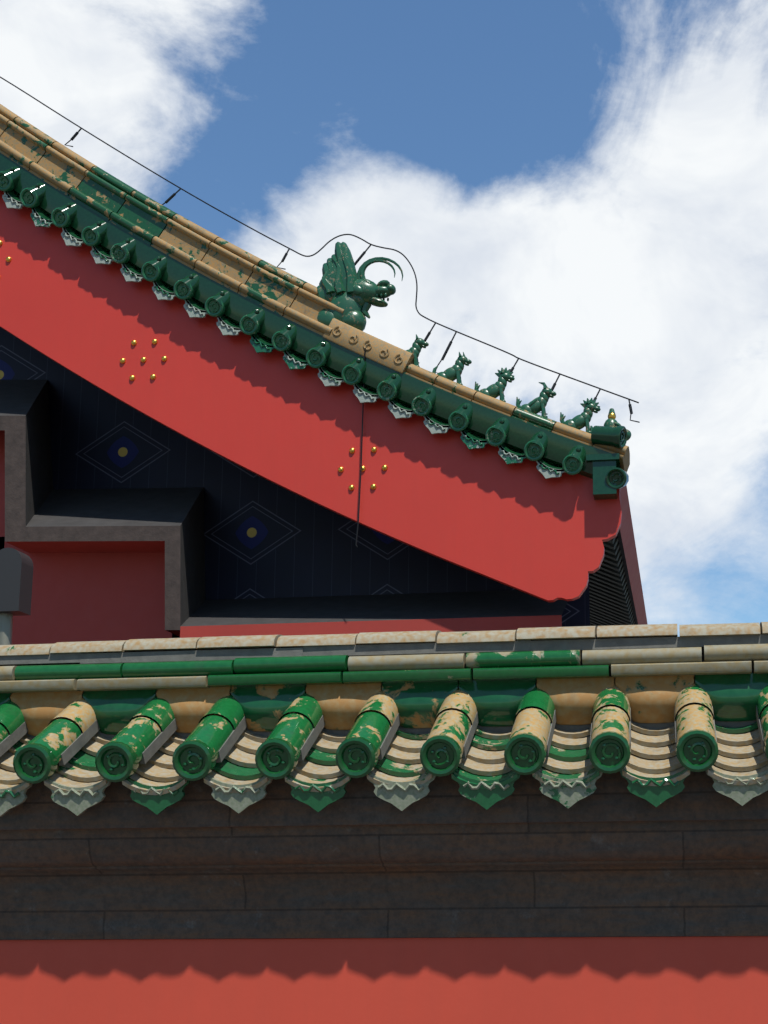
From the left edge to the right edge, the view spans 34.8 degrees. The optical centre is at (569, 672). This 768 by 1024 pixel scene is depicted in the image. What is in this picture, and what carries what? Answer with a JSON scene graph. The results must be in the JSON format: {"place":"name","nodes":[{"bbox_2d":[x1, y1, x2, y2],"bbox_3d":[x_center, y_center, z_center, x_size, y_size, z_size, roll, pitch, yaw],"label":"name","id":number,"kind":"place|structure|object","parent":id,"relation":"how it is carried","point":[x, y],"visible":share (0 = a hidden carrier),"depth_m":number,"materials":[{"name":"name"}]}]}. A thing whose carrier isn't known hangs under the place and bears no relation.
{"place":"outdoors","nodes":[
{"label":"outdoors","id":0,"kind":"place"},
{"bbox_2d":[0,548,32,644],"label":"flood lamp","id":1,"kind":"object","parent":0,"point":[16,574],"visible":0.86,"depth_m":6.49,"materials":[{"name":"grey metal"}]},
{"bbox_2d":[0,430,561,644],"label":"red wall panel","id":2,"kind":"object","parent":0,"point":[82,591],"depth_m":9.63,"materials":[{"name":"red paint"}]},
{"bbox_2d":[0,416,179,629],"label":"frame trim","id":3,"kind":"structure","parent":2,"relation":"attached to","point":[16,528],"depth_m":9.39,"materials":[{"name":"grey stone"}]},
{"bbox_2d":[0,327,589,637],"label":"gable boards","id":4,"kind":"object","parent":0,"point":[264,538],"depth_m":10.40,"materials":[{"name":"wood"}]},
{"bbox_2d":[0,936,767,1023],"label":"red wall","id":5,"kind":"structure","parent":0,"point":[608,980],"depth_m":4.45,"materials":[{"name":"red paint"}]},
{"bbox_2d":[0,770,767,939],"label":"brick cornice","id":6,"kind":"structure","parent":5,"relation":"on","point":[612,855],"depth_m":4.42,"materials":[{"name":"grey brick"}]},
{"bbox_2d":[3,648,767,773],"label":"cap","id":7,"kind":"object","parent":6,"relation":"on","point":[504,729],"visible":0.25,"depth_m":4.59,"materials":[{"name":"ceramic"}]},
{"bbox_2d":[0,705,764,765],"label":"mortar joints","id":8,"kind":"object","parent":7,"relation":"on","point":[79,742],"visible":0.25,"depth_m":4.50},
{"bbox_2d":[0,661,767,693],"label":"ridge strip","id":9,"kind":"object","parent":7,"relation":"on","point":[458,675],"visible":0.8,"depth_m":4.58,"materials":[{"name":"ceramic"}]},
{"bbox_2d":[0,644,767,680],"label":"ridge roll","id":10,"kind":"object","parent":9,"relation":"on","point":[752,653],"visible":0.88,"depth_m":4.60,"materials":[{"name":"ceramic"}]},
{"bbox_2d":[0,634,767,665],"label":"ridge band","id":11,"kind":"object","parent":10,"relation":"on","point":[373,650],"visible":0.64,"depth_m":4.64,"materials":[{"name":"beige ceramic"}]},
{"bbox_2d":[0,622,767,655],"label":"ridge cap","id":12,"kind":"object","parent":11,"relation":"on","point":[372,638],"visible":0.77,"depth_m":4.65,"materials":[{"name":"ceramic"}]},
{"bbox_2d":[0,673,767,735],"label":"ridge base tiles","id":13,"kind":"object","parent":7,"relation":"on","point":[733,697],"visible":0.8,"depth_m":4.60,"materials":[{"name":"green ceramic"}]},
{"bbox_2d":[0,722,767,794],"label":"pan tiles","id":14,"kind":"object","parent":7,"relation":"on","point":[654,755],"visible":0.41,"depth_m":4.42,"materials":[{"name":"beige ceramic"}]},
{"bbox_2d":[0,768,767,816],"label":"drip tiles","id":15,"kind":"object","parent":14,"relation":"attached to","point":[401,796],"visible":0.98,"depth_m":4.27,"materials":[{"name":"ceramic"}]},
{"bbox_2d":[0,680,767,761],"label":"cylindrical roof tiles","id":16,"kind":"object","parent":7,"relation":"on","point":[58,735],"visible":0.81,"depth_m":4.44,"materials":[{"name":"ceramic"}]},
{"bbox_2d":[13,729,767,783],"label":"round tile ends","id":17,"kind":"object","parent":16,"relation":"attached to","point":[697,750],"visible":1,"depth_m":4.25,"materials":[{"name":"green ceramic"}]},
{"bbox_2d":[0,0,767,636],"label":"sky","id":18,"kind":"structure","parent":0,"point":[576,189],"materials":[{"name":"white"}]},
{"bbox_2d":[589,485,646,626],"bbox_3d":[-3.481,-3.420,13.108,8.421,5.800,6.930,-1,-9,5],"label":"eave","id":19,"kind":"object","parent":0,"point":[616,597],"depth_m":11.63,"materials":[{"name":"grey"}]},
{"bbox_2d":[0,104,629,471],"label":"roof ridge","id":20,"kind":"structure","parent":19,"relation":"attached to","point":[43,156],"depth_m":9.32,"materials":[{"name":"beige ceramic"}]},
{"bbox_2d":[0,190,621,601],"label":"bargeboard","id":21,"kind":"object","parent":20,"relation":"attached to","point":[524,526],"visible":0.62,"depth_m":9.12,"materials":[{"name":"red wood"}]},
{"bbox_2d":[0,240,387,490],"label":"gold studs","id":22,"kind":"object","parent":21,"relation":"attached to","point":[164,359],"visible":1,"depth_m":9.30,"materials":[{"name":"metal"}]},
{"bbox_2d":[2,192,565,478],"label":"drip tiles","id":23,"kind":"object","parent":21,"relation":"attached to","point":[327,380],"visible":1,"depth_m":9.11,"materials":[{"name":"green ceramic"}]},
{"bbox_2d":[0,153,608,478],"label":"roof edge tiles","id":24,"kind":"object","parent":21,"relation":"on","point":[520,435],"visible":0.88,"depth_m":9.13,"materials":[{"name":"green ceramic"}]},
{"bbox_2d":[0,171,582,474],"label":"round tile ends","id":25,"kind":"object","parent":24,"relation":"attached to","point":[457,422],"visible":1,"depth_m":9.10,"materials":[{"name":"green ceramic"}]},
{"bbox_2d":[0,77,639,546],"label":"lightning wire","id":26,"kind":"object","parent":20,"relation":"attached to","point":[356,263],"visible":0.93,"depth_m":9.28,"materials":[{"name":"grey metal"}]},
{"bbox_2d":[316,242,402,330],"bbox_3d":[-1.633,-2.966,9.243,0.710,0.786,0.202,-1,-9,5],"label":"ridge dragon","id":27,"kind":"object","parent":20,"relation":"on","point":[349,289],"visible":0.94,"depth_m":9.17},
{"bbox_2d":[406,334,630,440],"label":"ridge figurines","id":28,"kind":"object","parent":20,"relation":"attached to","point":[535,405],"visible":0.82,"depth_m":8.96,"materials":[{"name":"green ceramic"}]},
{"bbox_2d":[586,453,620,499],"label":"corner tile block","id":29,"kind":"structure","parent":20,"relation":"attached to","point":[603,464],"depth_m":8.71,"materials":[{"name":"green ceramic"}]},
{"bbox_2d":[591,426,628,488],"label":"round end tiles","id":30,"kind":"object","parent":20,"relation":"attached to","point":[616,437],"visible":1,"depth_m":8.70,"materials":[{"name":"green ceramic"}]},
{"label":"ground","id":31,"kind":"structure","parent":0,"visible":0},
{"bbox_2d":[0,380,567,625],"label":"gable wall tops","id":32,"kind":"object","parent":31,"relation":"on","point":[47,505],"visible":0.91,"depth_m":9.79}
]}

